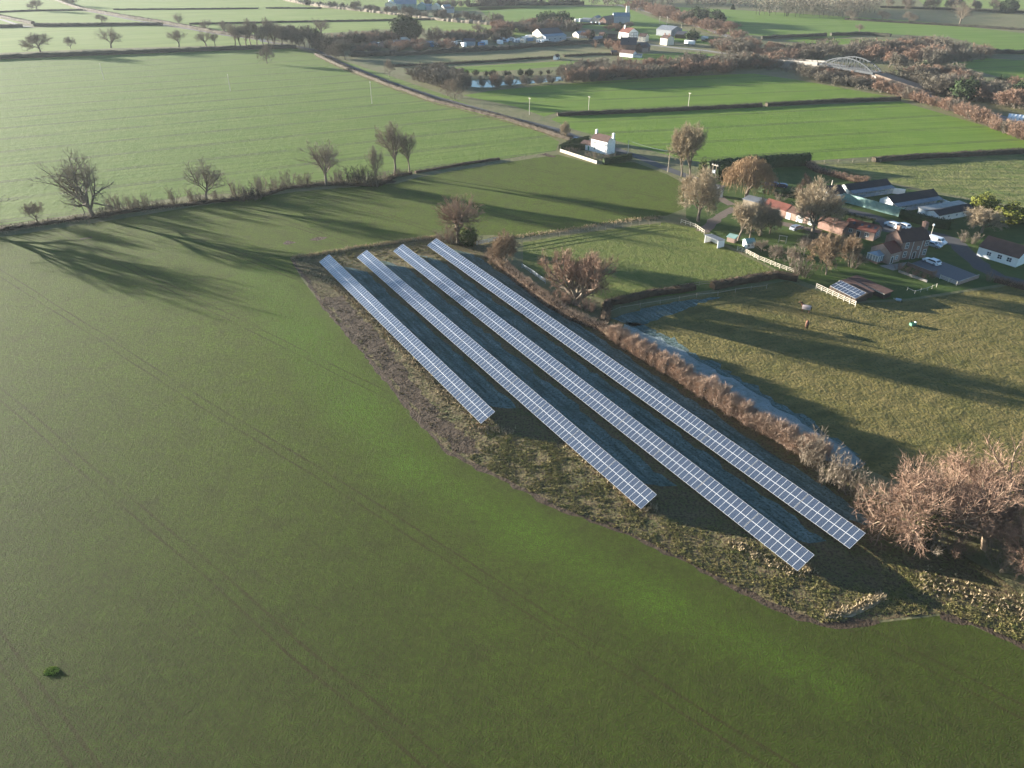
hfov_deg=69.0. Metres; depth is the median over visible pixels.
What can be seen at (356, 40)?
bush
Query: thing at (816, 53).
bush
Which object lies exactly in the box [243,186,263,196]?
thorn bush
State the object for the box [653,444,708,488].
solar table
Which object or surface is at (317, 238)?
bare soil
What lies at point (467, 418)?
grass tussocks
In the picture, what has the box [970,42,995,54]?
bush
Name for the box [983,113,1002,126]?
bush
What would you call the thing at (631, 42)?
house
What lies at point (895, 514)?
shrub
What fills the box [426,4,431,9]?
shed
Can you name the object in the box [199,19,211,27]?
bare tree
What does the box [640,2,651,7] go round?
bare tree
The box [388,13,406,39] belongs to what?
conifer
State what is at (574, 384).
solar table
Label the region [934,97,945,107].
bush
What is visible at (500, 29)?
bush
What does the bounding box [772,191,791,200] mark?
shrub
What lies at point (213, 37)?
bare tree
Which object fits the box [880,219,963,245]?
farmyard
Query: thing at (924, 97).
bush
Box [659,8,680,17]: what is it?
bush
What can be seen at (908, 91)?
bush
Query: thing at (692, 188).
bare tree
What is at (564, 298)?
shrub
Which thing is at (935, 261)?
car
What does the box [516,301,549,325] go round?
solar table
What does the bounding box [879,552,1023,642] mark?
grass tussocks
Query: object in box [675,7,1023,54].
field
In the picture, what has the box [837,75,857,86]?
bush
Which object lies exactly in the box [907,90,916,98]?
bush
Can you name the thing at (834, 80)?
bush
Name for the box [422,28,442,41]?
bush
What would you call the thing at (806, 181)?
birch
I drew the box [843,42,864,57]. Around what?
bush
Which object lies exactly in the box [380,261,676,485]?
frosty grass
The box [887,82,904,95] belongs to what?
bush
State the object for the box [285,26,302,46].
bare tree
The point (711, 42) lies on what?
bush
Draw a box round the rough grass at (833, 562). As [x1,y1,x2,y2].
[291,238,1023,641]
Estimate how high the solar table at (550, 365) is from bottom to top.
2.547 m
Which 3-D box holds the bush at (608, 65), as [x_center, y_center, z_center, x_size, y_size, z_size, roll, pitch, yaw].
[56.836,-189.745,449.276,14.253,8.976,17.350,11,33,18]
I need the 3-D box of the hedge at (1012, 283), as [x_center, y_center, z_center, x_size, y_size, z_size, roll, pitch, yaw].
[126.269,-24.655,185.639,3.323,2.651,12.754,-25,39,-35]
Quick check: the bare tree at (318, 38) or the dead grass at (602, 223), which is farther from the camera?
the bare tree at (318, 38)
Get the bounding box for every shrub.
[102,197,120,213]
[108,192,124,209]
[121,194,136,208]
[135,192,150,207]
[151,198,164,205]
[163,187,180,203]
[184,187,198,200]
[189,193,206,200]
[208,189,223,198]
[225,179,240,196]
[247,173,263,193]
[248,175,266,190]
[264,176,279,189]
[275,179,286,189]
[279,168,295,186]
[291,171,305,184]
[303,171,312,184]
[329,169,343,183]
[334,169,349,182]
[378,170,394,178]
[392,167,405,176]
[433,230,447,240]
[438,224,453,242]
[444,229,461,243]
[458,224,478,246]
[546,286,563,297]
[555,287,569,304]
[559,289,577,305]
[576,296,594,310]
[585,298,603,312]
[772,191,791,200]
[793,433,825,467]
[803,425,843,467]
[814,448,856,486]
[828,455,873,490]
[831,467,879,502]
[871,483,906,507]
[881,502,904,526]
[894,261,905,270]
[894,515,928,547]
[902,264,913,273]
[912,520,970,555]
[917,270,928,278]
[929,268,937,277]
[943,530,979,559]
[983,534,1023,574]
[1002,513,1023,546]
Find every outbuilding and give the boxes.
[581,140,590,150]
[675,31,687,38]
[824,185,846,200]
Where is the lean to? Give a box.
[542,33,565,41]
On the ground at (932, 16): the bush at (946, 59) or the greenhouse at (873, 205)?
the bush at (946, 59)
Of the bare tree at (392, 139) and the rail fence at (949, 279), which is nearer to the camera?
the rail fence at (949, 279)
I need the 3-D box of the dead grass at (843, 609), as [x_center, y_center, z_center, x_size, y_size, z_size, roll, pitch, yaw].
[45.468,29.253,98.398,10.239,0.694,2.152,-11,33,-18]
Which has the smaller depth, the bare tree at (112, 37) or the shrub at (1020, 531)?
the shrub at (1020, 531)
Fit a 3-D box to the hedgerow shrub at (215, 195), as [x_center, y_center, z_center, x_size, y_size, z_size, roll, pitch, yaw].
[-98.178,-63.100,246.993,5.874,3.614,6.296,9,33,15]
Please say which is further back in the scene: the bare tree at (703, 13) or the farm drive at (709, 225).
the bare tree at (703, 13)
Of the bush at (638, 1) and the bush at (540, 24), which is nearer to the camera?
the bush at (540, 24)
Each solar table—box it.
[320,255,337,270]
[329,263,351,283]
[342,277,366,298]
[357,250,376,265]
[357,291,383,314]
[367,259,391,278]
[373,307,401,332]
[382,272,408,293]
[391,324,421,351]
[394,244,412,258]
[399,286,426,308]
[404,252,429,271]
[410,343,443,373]
[416,301,446,325]
[420,265,446,285]
[427,238,446,252]
[432,364,467,396]
[436,318,467,344]
[438,246,464,265]
[438,278,466,300]
[455,387,494,422]
[456,258,483,278]
[456,336,491,365]
[457,293,487,317]
[475,271,503,293]
[477,309,510,334]
[480,356,517,387]
[494,285,526,308]
[500,326,535,354]
[506,378,546,413]
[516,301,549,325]
[525,345,563,375]
[534,402,578,441]
[540,317,576,344]
[552,366,593,399]
[566,335,605,364]
[566,430,614,472]
[582,389,628,425]
[595,355,637,387]
[601,461,656,508]
[616,415,666,455]
[626,378,673,412]
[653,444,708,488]
[661,402,712,440]
[696,476,757,526]
[700,429,757,472]
[744,513,813,570]
[745,460,807,507]
[794,495,864,548]
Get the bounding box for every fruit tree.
[752,239,768,251]
[767,244,785,259]
[783,246,802,267]
[796,236,814,254]
[800,230,818,248]
[852,253,871,264]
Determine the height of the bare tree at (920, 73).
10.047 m
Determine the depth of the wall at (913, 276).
191.20 m
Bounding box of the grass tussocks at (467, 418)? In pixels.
[297,262,488,452]
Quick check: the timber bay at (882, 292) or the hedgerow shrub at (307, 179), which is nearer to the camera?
the timber bay at (882, 292)
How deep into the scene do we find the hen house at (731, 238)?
212.60 m
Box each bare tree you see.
[19,33,50,51]
[19,202,45,221]
[25,0,43,8]
[27,148,122,225]
[63,36,75,47]
[94,14,107,22]
[94,25,122,47]
[166,29,187,46]
[170,12,183,22]
[180,156,227,198]
[195,31,209,45]
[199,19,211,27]
[208,33,217,42]
[215,21,230,30]
[225,23,241,45]
[229,24,243,45]
[237,24,251,45]
[242,18,255,44]
[249,22,263,44]
[254,26,268,44]
[255,43,274,63]
[258,16,272,44]
[261,25,282,43]
[264,21,280,44]
[276,24,290,42]
[279,25,295,44]
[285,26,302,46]
[291,23,309,46]
[293,138,342,185]
[296,26,316,48]
[306,25,324,49]
[307,18,330,34]
[311,33,329,50]
[315,33,335,53]
[321,37,336,48]
[324,44,335,57]
[329,38,356,59]
[364,145,383,186]
[373,121,411,174]
[383,58,395,72]
[398,131,415,171]
[418,68,437,83]
[427,61,443,68]
[429,25,442,32]
[440,79,453,95]
[446,77,463,101]
[447,67,464,75]
[447,72,467,85]
[470,23,483,31]
[486,228,519,267]
[495,23,514,29]
[498,21,513,28]
[522,17,537,23]
[555,64,576,76]
[560,121,570,135]
[572,63,586,71]
[576,58,589,65]
[579,30,595,39]
[602,24,613,30]
[606,64,624,79]
[611,23,623,29]
[623,66,635,76]
[624,21,634,26]
[632,64,643,69]
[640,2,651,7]
[641,57,663,66]
[662,12,673,16]
[664,59,680,66]
[666,124,695,176]
[669,64,678,75]
[675,121,708,176]
[675,165,725,221]
[682,51,700,62]
[683,62,697,74]
[686,16,698,26]
[689,6,708,14]
[695,9,708,19]
[697,59,714,73]
[709,9,726,21]
[710,60,721,70]
[721,20,743,30]
[731,200,762,240]
[736,57,748,67]
[739,40,752,51]
[742,203,766,237]
[748,59,765,68]
[748,196,782,235]
[753,55,770,67]
[760,52,773,57]
[763,41,782,48]
[763,206,785,233]
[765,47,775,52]
[767,49,785,55]
[791,41,807,50]
[791,176,850,232]
[800,65,820,78]
[801,45,811,52]
[805,230,846,275]
[812,233,833,245]
[818,64,829,69]
[837,233,862,264]
[840,235,853,245]
[844,10,858,18]
[848,448,1008,560]
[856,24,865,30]
[864,43,885,54]
[865,40,891,48]
[871,80,888,90]
[876,9,890,18]
[881,51,904,66]
[885,0,895,5]
[886,38,900,50]
[889,52,909,68]
[892,44,907,53]
[895,36,910,40]
[896,38,915,46]
[896,45,915,54]
[901,11,919,20]
[901,47,925,63]
[902,0,916,8]
[903,64,929,76]
[910,70,934,81]
[910,74,919,82]
[912,44,928,51]
[913,65,939,75]
[921,37,936,44]
[922,0,937,7]
[923,440,1023,528]
[924,49,948,58]
[925,64,954,74]
[929,0,941,9]
[932,74,965,93]
[941,62,967,73]
[942,469,1023,550]
[943,0,963,9]
[946,78,967,94]
[947,68,972,76]
[948,0,976,23]
[948,41,961,51]
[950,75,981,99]
[960,71,984,82]
[962,205,1010,232]
[971,0,982,9]
[971,84,998,99]
[971,432,1023,518]
[977,45,995,56]
[988,0,1001,12]
[988,75,1011,81]
[991,87,1023,108]
[994,84,1014,92]
[997,513,1023,587]
[999,0,1019,12]
[1003,75,1023,84]
[1008,0,1019,12]
[1008,79,1023,102]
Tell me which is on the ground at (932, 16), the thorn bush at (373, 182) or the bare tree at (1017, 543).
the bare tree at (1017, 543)
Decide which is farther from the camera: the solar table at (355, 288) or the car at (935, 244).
the car at (935, 244)
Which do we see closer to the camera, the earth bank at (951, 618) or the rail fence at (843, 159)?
the earth bank at (951, 618)
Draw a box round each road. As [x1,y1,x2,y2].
[84,10,318,50]
[566,37,737,54]
[823,207,1023,283]
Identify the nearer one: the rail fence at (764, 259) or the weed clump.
the weed clump
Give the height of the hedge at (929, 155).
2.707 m
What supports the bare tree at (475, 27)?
on the ground at (932, 16)
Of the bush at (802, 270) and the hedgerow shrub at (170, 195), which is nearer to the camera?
the bush at (802, 270)
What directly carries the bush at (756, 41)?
on the ground at (932, 16)
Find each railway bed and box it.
[618,5,729,36]
[917,92,1023,121]
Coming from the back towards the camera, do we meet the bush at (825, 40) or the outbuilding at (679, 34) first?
the outbuilding at (679, 34)
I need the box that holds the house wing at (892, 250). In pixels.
[871,240,902,263]
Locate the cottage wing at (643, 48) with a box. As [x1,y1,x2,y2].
[637,44,648,51]
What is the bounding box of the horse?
[799,301,811,312]
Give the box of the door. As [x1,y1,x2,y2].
[785,212,790,219]
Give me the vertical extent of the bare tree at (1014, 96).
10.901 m
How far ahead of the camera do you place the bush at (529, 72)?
454.13 m
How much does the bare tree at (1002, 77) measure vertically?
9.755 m
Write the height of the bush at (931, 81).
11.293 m
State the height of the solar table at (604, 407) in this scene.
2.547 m
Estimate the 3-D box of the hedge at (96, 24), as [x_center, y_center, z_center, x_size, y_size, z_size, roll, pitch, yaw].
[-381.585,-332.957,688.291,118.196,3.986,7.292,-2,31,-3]
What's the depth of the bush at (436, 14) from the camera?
746.58 m
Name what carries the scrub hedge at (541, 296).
on the rough grass at (833, 562)
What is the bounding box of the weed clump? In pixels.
[43,666,59,675]
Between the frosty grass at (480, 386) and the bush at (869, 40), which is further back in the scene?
the bush at (869, 40)
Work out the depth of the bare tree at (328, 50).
515.65 m
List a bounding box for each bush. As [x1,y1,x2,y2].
[91,205,113,218]
[230,189,251,201]
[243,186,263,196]
[245,188,265,200]
[333,34,349,42]
[339,33,355,41]
[339,166,359,183]
[345,34,361,43]
[348,165,366,183]
[350,0,361,9]
[354,30,371,35]
[354,164,371,183]
[358,33,369,43]
[359,167,380,184]
[363,42,376,50]
[363,177,385,186]
[364,32,380,42]
[365,175,385,186]
[367,28,388,34]
[373,5,380,10]
[379,33,391,40]
[381,30,399,40]
[381,39,393,47]
[386,40,404,46]
[388,44,401,50]
[391,5,397,12]
[392,42,406,50]
[396,5,407,12]
[399,39,412,47]
[404,62,428,79]
[405,5,418,15]
[407,37,428,46]
[411,43,423,50]
[418,0,432,4]
[418,41,430,49]
[421,10,428,16]
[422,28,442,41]
[429,71,455,87]
[432,9,439,16]
[432,40,443,47]
[432,64,455,70]
[437,37,457,47]
[438,9,447,17]
[442,67,460,78]
[443,30,463,40]
[445,42,460,47]
[446,0,458,6]
[457,30,474,40]
[460,11,470,19]
[462,32,477,41]
[464,0,474,6]
[471,69,479,75]
[473,30,489,41]
[474,14,486,21]
[475,0,485,4]
[476,28,493,39]
[485,11,500,21]
[490,28,505,35]
[490,32,504,41]
[492,15,504,20]
[494,26,514,38]
[496,0,506,5]
[507,20,517,30]
[515,20,532,31]
[525,23,539,32]
[526,68,533,74]
[531,20,546,27]
[538,0,545,5]
[542,17,557,23]
[544,21,561,27]
[548,0,557,5]
[556,19,577,31]
[558,66,573,81]
[563,67,583,82]
[566,60,586,67]
[573,65,592,81]
[574,21,583,29]
[583,67,599,81]
[591,66,612,80]
[593,57,612,66]
[596,62,613,73]
[599,67,615,79]
[604,38,614,48]
[608,59,631,66]
[610,41,619,49]
[611,55,633,65]
[622,1,639,9]
[628,58,650,66]
[631,0,647,6]
[634,65,649,78]
[639,63,661,77]
[646,2,662,9]
[653,3,674,9]
[654,11,663,16]
[655,55,675,65]
[655,65,667,76]
[656,5,671,10]
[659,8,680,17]
[662,64,674,75]
[665,55,684,62]
[670,11,685,22]
[672,57,691,67]
[674,64,690,74]
[681,53,701,62]
[682,10,699,18]
[690,51,707,61]
[690,63,703,74]
[695,18,713,28]
[698,156,708,174]
[699,20,717,29]
[707,55,740,65]
[709,38,721,46]
[711,20,726,28]
[712,38,734,50]
[713,49,736,56]
[715,27,728,35]
[716,40,736,51]
[716,164,726,180]
[717,60,733,72]
[720,58,737,72]
[725,43,740,52]
[727,52,754,67]
[728,41,752,53]
[729,29,747,37]
[732,36,750,42]
[732,53,750,62]
[751,38,762,44]
[751,44,767,54]
[760,57,778,66]
[768,53,788,61]
[776,56,788,65]
[783,49,798,58]
[786,48,800,55]
[786,253,811,275]
[790,182,805,194]
[792,63,805,71]
[794,63,814,72]
[798,47,813,58]
[798,261,816,277]
[805,44,831,58]
[806,41,833,55]
[812,71,832,82]
[815,36,840,48]
[815,70,836,81]
[823,66,839,75]
[824,41,843,53]
[831,76,844,85]
[832,67,849,78]
[836,72,848,77]
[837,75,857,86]
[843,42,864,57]
[844,245,865,268]
[847,71,865,76]
[849,36,867,49]
[852,75,875,87]
[856,46,882,60]
[857,37,882,52]
[866,75,886,85]
[880,44,900,56]
[882,83,899,94]
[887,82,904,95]
[888,62,928,82]
[898,86,917,98]
[906,36,926,43]
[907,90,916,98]
[911,91,927,99]
[914,93,927,102]
[917,53,944,64]
[917,90,931,102]
[918,43,947,52]
[918,74,956,94]
[921,45,938,56]
[926,95,940,105]
[929,35,954,46]
[932,36,952,45]
[934,48,957,62]
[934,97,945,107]
[936,96,957,110]
[946,97,967,111]
[951,47,979,60]
[952,101,970,113]
[954,102,970,116]
[955,40,970,51]
[957,229,974,242]
[959,104,981,118]
[967,106,993,121]
[968,232,984,243]
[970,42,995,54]
[970,108,997,123]
[979,78,1004,98]
[981,113,999,125]
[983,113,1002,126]
[986,83,1018,103]
[986,117,1006,131]
[991,79,1015,87]
[1000,119,1012,133]
[1004,118,1023,135]
[1008,123,1023,137]
[1009,119,1023,132]
[1013,125,1023,139]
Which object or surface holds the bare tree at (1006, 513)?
on the ground at (932, 16)
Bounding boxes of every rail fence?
[514,221,660,242]
[522,265,545,283]
[611,285,766,310]
[681,219,704,232]
[737,246,793,271]
[816,283,856,306]
[821,159,873,162]
[939,275,957,285]
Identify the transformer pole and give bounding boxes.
[712,164,716,175]
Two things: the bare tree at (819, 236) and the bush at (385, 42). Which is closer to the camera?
the bare tree at (819, 236)
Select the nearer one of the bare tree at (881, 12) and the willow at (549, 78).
the willow at (549, 78)
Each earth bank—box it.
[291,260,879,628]
[939,609,1023,649]
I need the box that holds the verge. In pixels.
[316,56,557,137]
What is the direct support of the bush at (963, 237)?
on the field at (897, 282)
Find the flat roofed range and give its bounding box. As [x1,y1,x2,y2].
[918,200,966,214]
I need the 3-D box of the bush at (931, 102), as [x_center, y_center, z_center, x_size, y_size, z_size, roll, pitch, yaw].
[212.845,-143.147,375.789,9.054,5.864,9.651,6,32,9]
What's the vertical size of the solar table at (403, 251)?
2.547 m
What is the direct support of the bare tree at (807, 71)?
on the ground at (932, 16)
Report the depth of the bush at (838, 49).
529.13 m
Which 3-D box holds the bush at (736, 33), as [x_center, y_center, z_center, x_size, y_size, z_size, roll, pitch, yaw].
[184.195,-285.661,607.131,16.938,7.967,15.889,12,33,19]
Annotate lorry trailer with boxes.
[684,40,694,45]
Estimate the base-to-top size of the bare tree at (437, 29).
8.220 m
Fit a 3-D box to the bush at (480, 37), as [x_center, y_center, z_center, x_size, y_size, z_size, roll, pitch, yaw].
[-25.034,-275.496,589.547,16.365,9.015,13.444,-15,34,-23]
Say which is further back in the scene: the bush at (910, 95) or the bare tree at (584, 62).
the bare tree at (584, 62)
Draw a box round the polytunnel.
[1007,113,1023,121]
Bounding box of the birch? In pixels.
[798,173,812,189]
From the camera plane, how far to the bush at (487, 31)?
600.28 m
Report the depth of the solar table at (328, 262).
196.20 m
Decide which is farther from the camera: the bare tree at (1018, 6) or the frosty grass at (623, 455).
the bare tree at (1018, 6)
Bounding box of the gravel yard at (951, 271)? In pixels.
[912,260,975,283]
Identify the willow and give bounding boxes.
[431,193,486,242]
[462,73,472,88]
[476,75,485,86]
[486,72,503,87]
[489,71,501,86]
[503,74,517,86]
[519,74,533,84]
[532,74,544,83]
[536,247,619,305]
[544,74,555,82]
[720,153,779,196]
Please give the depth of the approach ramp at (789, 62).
470.21 m
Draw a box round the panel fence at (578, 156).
[560,149,596,163]
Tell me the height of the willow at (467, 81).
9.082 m
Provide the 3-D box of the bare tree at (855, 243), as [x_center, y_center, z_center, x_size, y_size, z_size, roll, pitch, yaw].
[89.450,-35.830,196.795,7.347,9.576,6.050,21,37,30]
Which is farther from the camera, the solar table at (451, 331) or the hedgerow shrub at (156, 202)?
the hedgerow shrub at (156, 202)
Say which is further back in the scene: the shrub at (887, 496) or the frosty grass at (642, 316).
the frosty grass at (642, 316)
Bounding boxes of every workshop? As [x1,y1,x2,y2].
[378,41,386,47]
[463,38,475,45]
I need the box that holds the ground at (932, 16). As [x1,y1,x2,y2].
[0,0,1023,631]
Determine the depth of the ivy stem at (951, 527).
109.20 m
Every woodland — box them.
[588,0,756,7]
[753,0,883,16]
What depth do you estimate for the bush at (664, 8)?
772.24 m
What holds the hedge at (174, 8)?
on the ground at (932, 16)
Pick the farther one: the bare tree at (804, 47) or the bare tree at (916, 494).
the bare tree at (804, 47)
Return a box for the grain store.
[385,1,395,10]
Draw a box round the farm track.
[0,19,31,26]
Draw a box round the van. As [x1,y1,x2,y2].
[929,234,946,244]
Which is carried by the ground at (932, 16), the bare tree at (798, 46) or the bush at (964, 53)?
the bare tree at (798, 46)
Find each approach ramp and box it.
[771,58,826,70]
[875,73,940,94]
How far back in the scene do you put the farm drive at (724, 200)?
244.79 m
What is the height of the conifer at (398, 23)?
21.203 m
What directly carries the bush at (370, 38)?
on the ground at (932, 16)
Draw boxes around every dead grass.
[1,218,89,233]
[140,205,183,212]
[291,234,439,259]
[305,269,479,423]
[468,421,515,434]
[493,215,661,239]
[562,443,629,502]
[613,487,657,511]
[726,537,819,579]
[822,595,883,617]
[824,589,888,618]
[918,564,1023,621]
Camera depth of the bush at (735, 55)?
478.46 m
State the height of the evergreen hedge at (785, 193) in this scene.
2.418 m
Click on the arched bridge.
(850, 68)
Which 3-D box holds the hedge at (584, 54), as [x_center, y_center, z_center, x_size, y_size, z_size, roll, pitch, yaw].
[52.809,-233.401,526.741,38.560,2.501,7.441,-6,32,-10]
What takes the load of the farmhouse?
on the field at (897, 282)
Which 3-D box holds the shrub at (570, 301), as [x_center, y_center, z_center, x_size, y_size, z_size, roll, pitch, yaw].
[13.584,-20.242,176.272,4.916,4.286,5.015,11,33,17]
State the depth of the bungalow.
199.63 m
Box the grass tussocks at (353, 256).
[327,242,445,264]
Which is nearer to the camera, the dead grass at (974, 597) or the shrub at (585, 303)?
the dead grass at (974, 597)
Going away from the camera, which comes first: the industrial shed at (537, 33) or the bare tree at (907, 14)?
the industrial shed at (537, 33)
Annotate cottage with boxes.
[591,129,615,154]
[636,42,650,50]
[638,33,648,41]
[660,33,673,45]
[846,218,882,240]
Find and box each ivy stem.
[912,494,943,543]
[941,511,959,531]
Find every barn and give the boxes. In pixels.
[572,31,586,37]
[592,15,600,21]
[599,15,613,22]
[607,34,617,38]
[612,12,630,22]
[619,49,636,57]
[656,25,681,35]
[764,198,792,216]
[785,206,812,224]
[817,215,850,235]
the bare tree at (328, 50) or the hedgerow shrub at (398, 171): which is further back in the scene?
the bare tree at (328, 50)
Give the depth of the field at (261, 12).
779.03 m
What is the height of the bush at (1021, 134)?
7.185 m
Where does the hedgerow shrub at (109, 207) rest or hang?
on the ground at (932, 16)
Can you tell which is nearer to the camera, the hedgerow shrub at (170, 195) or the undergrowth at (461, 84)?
the hedgerow shrub at (170, 195)
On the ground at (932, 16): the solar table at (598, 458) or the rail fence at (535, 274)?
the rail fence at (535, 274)
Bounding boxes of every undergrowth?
[412,77,464,86]
[587,62,751,75]
[626,5,750,39]
[746,58,793,72]
[794,69,889,92]
[828,47,986,69]
[897,92,1023,139]
[908,79,1023,108]
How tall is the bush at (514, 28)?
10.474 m
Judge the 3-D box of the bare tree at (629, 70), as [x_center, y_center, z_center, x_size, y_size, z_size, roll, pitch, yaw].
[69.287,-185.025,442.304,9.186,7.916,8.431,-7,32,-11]
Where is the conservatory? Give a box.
[866,250,883,263]
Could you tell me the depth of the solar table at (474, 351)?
155.19 m
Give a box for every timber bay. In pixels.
[839,278,874,297]
[849,275,892,298]
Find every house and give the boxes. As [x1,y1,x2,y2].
[619,25,638,38]
[620,34,636,50]
[726,233,738,242]
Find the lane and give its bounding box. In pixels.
[317,51,724,187]
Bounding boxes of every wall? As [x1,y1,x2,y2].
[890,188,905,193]
[898,270,927,281]
[907,262,932,274]
[957,274,979,284]
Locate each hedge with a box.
[0,8,82,11]
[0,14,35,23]
[0,23,22,27]
[0,43,297,58]
[0,170,412,231]
[33,22,162,25]
[56,0,258,38]
[112,7,257,9]
[188,17,430,24]
[266,6,322,8]
[283,0,518,24]
[313,52,572,139]
[351,38,619,56]
[393,55,552,66]
[413,157,499,172]
[470,1,585,6]
[484,250,613,340]
[554,102,764,115]
[558,135,589,150]
[558,143,585,150]
[562,52,610,56]
[580,22,623,24]
[597,281,697,323]
[601,153,632,164]
[606,323,835,463]
[704,152,812,172]
[707,268,800,289]
[758,184,796,197]
[760,32,827,38]
[764,96,902,106]
[805,160,871,181]
[829,31,892,36]
[836,210,875,223]
[845,17,1023,30]
[869,147,1023,161]
[879,5,1023,12]
[896,208,953,229]
[991,275,1023,289]
[995,48,1023,53]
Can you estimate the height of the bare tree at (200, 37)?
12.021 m
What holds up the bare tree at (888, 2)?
on the ground at (932, 16)
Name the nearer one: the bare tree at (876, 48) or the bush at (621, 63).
the bush at (621, 63)
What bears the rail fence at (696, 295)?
on the field at (875, 386)
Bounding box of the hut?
[553,54,559,59]
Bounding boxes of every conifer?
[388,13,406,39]
[390,13,405,33]
[393,13,407,29]
[396,14,419,37]
[399,14,422,38]
[404,17,422,39]
[532,12,551,19]
[533,14,548,25]
[553,10,574,20]
[553,15,569,27]
[684,29,700,40]
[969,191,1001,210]
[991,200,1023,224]
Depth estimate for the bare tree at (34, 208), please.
225.45 m
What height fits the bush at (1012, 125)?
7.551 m
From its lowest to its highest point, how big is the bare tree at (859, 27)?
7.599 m
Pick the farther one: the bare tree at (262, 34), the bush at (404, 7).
the bush at (404, 7)
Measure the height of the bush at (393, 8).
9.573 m
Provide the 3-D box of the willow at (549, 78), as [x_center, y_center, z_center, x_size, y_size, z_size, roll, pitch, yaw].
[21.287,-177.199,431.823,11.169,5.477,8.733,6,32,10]
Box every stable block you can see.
[842,178,894,197]
[879,189,943,210]
[926,203,973,218]
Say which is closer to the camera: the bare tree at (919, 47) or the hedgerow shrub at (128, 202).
the hedgerow shrub at (128, 202)
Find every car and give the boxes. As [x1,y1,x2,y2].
[773,183,787,187]
[789,224,803,230]
[884,221,900,228]
[898,222,911,228]
[922,257,941,265]
[929,240,942,248]
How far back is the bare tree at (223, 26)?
626.32 m
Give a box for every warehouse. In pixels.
[394,0,416,9]
[417,2,425,9]
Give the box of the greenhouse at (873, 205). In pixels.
[842,193,903,216]
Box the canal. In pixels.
[471,70,692,86]
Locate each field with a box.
[0,0,75,10]
[0,11,148,22]
[0,14,22,23]
[0,25,266,52]
[0,48,558,224]
[0,155,1023,767]
[70,0,491,39]
[303,0,649,10]
[396,49,612,65]
[455,60,580,72]
[464,74,888,115]
[477,6,715,43]
[510,29,531,36]
[523,222,777,299]
[551,101,1023,161]
[609,281,1023,528]
[623,52,720,59]
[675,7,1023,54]
[686,163,1023,299]
[785,38,886,44]
[830,155,1023,206]
[919,0,1023,8]
[953,58,1023,78]
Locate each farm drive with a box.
[696,207,821,232]
[718,197,734,204]
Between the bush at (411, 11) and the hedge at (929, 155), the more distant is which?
the bush at (411, 11)
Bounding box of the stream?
[624,324,860,470]
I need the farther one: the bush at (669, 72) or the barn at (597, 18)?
the barn at (597, 18)
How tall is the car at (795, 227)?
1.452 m
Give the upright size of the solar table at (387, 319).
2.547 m
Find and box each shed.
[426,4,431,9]
[432,3,439,9]
[440,4,450,9]
[445,6,453,12]
[532,27,562,40]
[582,17,591,21]
[611,50,618,55]
[634,53,641,57]
[742,238,755,248]
[743,195,761,205]
[829,280,867,302]
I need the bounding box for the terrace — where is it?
[880,262,906,269]
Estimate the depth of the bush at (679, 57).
480.35 m
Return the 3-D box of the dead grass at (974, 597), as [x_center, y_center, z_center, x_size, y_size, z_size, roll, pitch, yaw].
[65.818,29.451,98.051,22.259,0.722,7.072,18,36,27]
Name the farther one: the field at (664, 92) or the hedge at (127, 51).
the hedge at (127, 51)
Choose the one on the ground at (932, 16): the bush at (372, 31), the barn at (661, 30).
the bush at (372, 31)
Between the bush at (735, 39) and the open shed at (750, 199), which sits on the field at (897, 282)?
the open shed at (750, 199)
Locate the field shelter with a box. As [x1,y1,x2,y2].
[704,234,725,247]
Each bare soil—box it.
[283,240,295,244]
[310,237,326,240]
[320,295,481,453]
[540,153,556,156]
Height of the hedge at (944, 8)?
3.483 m
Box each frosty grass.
[342,266,515,407]
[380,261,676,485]
[418,255,825,542]
[453,249,872,524]
[612,297,720,326]
[622,322,865,469]
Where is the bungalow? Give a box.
[977,235,1023,266]
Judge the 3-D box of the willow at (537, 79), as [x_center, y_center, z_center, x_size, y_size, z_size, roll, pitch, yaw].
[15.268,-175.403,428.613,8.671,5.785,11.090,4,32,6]
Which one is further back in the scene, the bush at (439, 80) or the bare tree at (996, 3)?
the bare tree at (996, 3)
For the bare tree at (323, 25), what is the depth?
621.53 m
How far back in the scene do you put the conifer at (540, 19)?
674.01 m
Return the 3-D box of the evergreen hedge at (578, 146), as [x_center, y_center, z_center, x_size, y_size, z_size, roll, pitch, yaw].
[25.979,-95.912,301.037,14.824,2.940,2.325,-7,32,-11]
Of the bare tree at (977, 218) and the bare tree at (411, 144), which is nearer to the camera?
the bare tree at (977, 218)
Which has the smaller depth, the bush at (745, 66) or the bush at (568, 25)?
the bush at (745, 66)
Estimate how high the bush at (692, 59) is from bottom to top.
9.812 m
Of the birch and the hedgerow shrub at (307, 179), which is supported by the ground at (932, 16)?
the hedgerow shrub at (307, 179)
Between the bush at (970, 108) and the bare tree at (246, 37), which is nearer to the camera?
the bush at (970, 108)
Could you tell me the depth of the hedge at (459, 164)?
281.04 m
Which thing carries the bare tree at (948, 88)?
on the ground at (932, 16)
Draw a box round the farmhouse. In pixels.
[885,220,930,259]
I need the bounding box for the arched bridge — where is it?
[817,56,882,77]
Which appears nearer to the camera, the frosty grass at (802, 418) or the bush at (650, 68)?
the frosty grass at (802, 418)
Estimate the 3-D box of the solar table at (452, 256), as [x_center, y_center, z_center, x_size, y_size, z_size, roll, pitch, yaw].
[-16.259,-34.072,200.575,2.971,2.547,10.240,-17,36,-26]
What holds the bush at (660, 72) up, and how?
on the ground at (932, 16)
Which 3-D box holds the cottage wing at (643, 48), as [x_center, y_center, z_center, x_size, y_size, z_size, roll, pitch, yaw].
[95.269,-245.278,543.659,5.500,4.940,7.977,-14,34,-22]
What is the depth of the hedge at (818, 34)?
612.80 m

